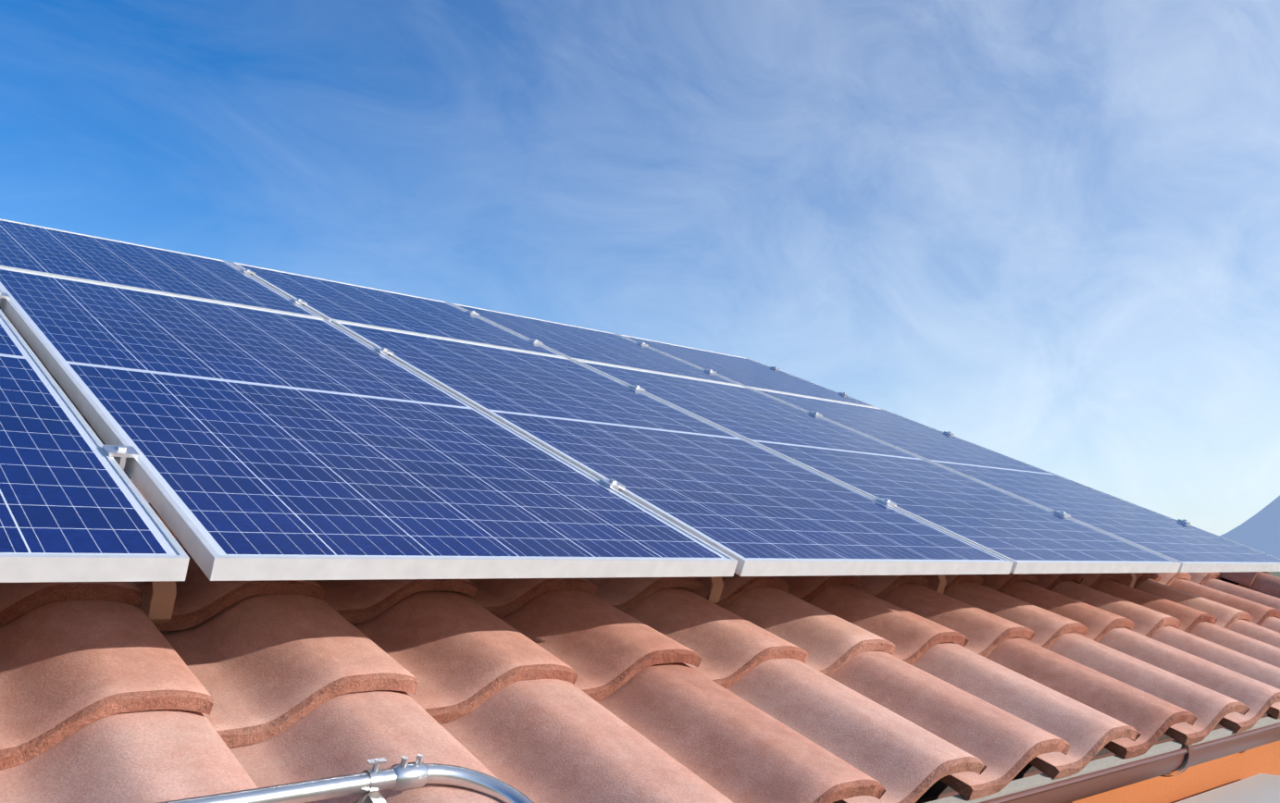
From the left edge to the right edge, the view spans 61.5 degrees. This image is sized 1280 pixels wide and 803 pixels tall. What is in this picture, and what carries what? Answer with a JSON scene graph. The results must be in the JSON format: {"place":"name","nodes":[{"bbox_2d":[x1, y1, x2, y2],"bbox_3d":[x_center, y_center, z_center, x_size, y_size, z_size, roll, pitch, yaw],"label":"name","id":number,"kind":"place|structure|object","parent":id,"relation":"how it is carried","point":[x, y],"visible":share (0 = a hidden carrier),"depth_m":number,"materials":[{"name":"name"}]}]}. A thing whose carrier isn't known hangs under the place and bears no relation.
{"place":"outdoors","nodes":[
{"label":"outdoors","id":0,"kind":"place"},
{"bbox_2d":[0,219,1279,562],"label":"glass panel","id":1,"kind":"object","parent":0,"point":[248,432],"visible":0.98,"depth_m":2.63,"materials":[{"name":"blue glass"}]},
{"bbox_2d":[0,0,1279,535],"label":"sky","id":2,"kind":"structure","parent":0,"point":[1042,234],"materials":[{"name":"blue"}]},
{"bbox_2d":[1219,496,1279,559],"bbox_3d":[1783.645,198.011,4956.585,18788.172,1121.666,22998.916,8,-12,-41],"label":"mountain range","id":3,"kind":"structure","parent":0,"point":[1260,531],"depth_m":10688.66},
{"bbox_2d":[1268,571,1279,577],"bbox_3d":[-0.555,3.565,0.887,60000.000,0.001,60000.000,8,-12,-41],"label":"ground","id":4,"kind":"structure","parent":0,"point":[1275,574],"depth_m":507.97,"materials":[{"name":"grey"}]},
{"bbox_2d":[1069,740,1279,802],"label":"house walls","id":5,"kind":"structure","parent":4,"relation":"on","point":[1196,780],"depth_m":3.23,"materials":[{"name":"orange paint"}]},
{"bbox_2d":[918,713,1267,800],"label":"roof deck slab","id":6,"kind":"structure","parent":5,"relation":"on","point":[938,789],"depth_m":2.14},
{"bbox_2d":[0,309,149,503],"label":"mount rails","id":7,"kind":"object","parent":6,"relation":"on","point":[138,489],"depth_m":1.73,"materials":[{"name":"silver metal"}]},
{"bbox_2d":[0,218,1279,583],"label":"panel frames","id":8,"kind":"structure","parent":7,"relation":"on","point":[211,563],"depth_m":1.95,"materials":[{"name":"silver metal"}]},
{"bbox_2d":[0,269,1190,524],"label":"panel clamps","id":9,"kind":"object","parent":8,"relation":"attached to","point":[118,453],"visible":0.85,"depth_m":2.56,"materials":[{"name":"silver metal"}]},
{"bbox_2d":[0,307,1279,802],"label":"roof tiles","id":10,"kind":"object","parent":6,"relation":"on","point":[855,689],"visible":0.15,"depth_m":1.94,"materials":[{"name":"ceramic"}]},
{"bbox_2d":[157,754,534,802],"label":"conduit pipe","id":11,"kind":"object","parent":10,"relation":"on","point":[403,775],"visible":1,"depth_m":1.35,"materials":[{"name":"metal"}]},
{"bbox_2d":[353,790,387,802],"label":"clip mortar","id":12,"kind":"object","parent":10,"relation":"on","point":[365,799],"visible":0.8,"depth_m":1.34,"materials":[{"name":"grey concrete"}]},
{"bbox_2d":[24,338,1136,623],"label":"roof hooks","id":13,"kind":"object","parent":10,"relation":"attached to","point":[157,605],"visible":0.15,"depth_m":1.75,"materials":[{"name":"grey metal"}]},
{"bbox_2d":[1219,571,1279,598],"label":"verge tiles","id":14,"kind":"object","parent":10,"relation":"on","point":[1264,583],"visible":0.04,"depth_m":4.59,"materials":[{"name":"ceramic"}]},
{"bbox_2d":[925,716,1279,802],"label":"eave fascia","id":15,"kind":"structure","parent":5,"relation":"attached to","point":[1037,780],"depth_m":2.35,"materials":[{"name":"white paint"}]},
{"bbox_2d":[915,714,1279,802],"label":"gutter","id":16,"kind":"object","parent":15,"relation":"attached to","point":[1069,790],"visible":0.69,"depth_m":2.47,"materials":[{"name":"brown metal"}]},
{"bbox_2d":[1175,773,1279,802],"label":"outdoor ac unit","id":17,"kind":"object","parent":5,"relation":"attached to","point":[1261,789],"visible":1,"depth_m":3.11,"materials":[{"name":"white metal"}]}
]}

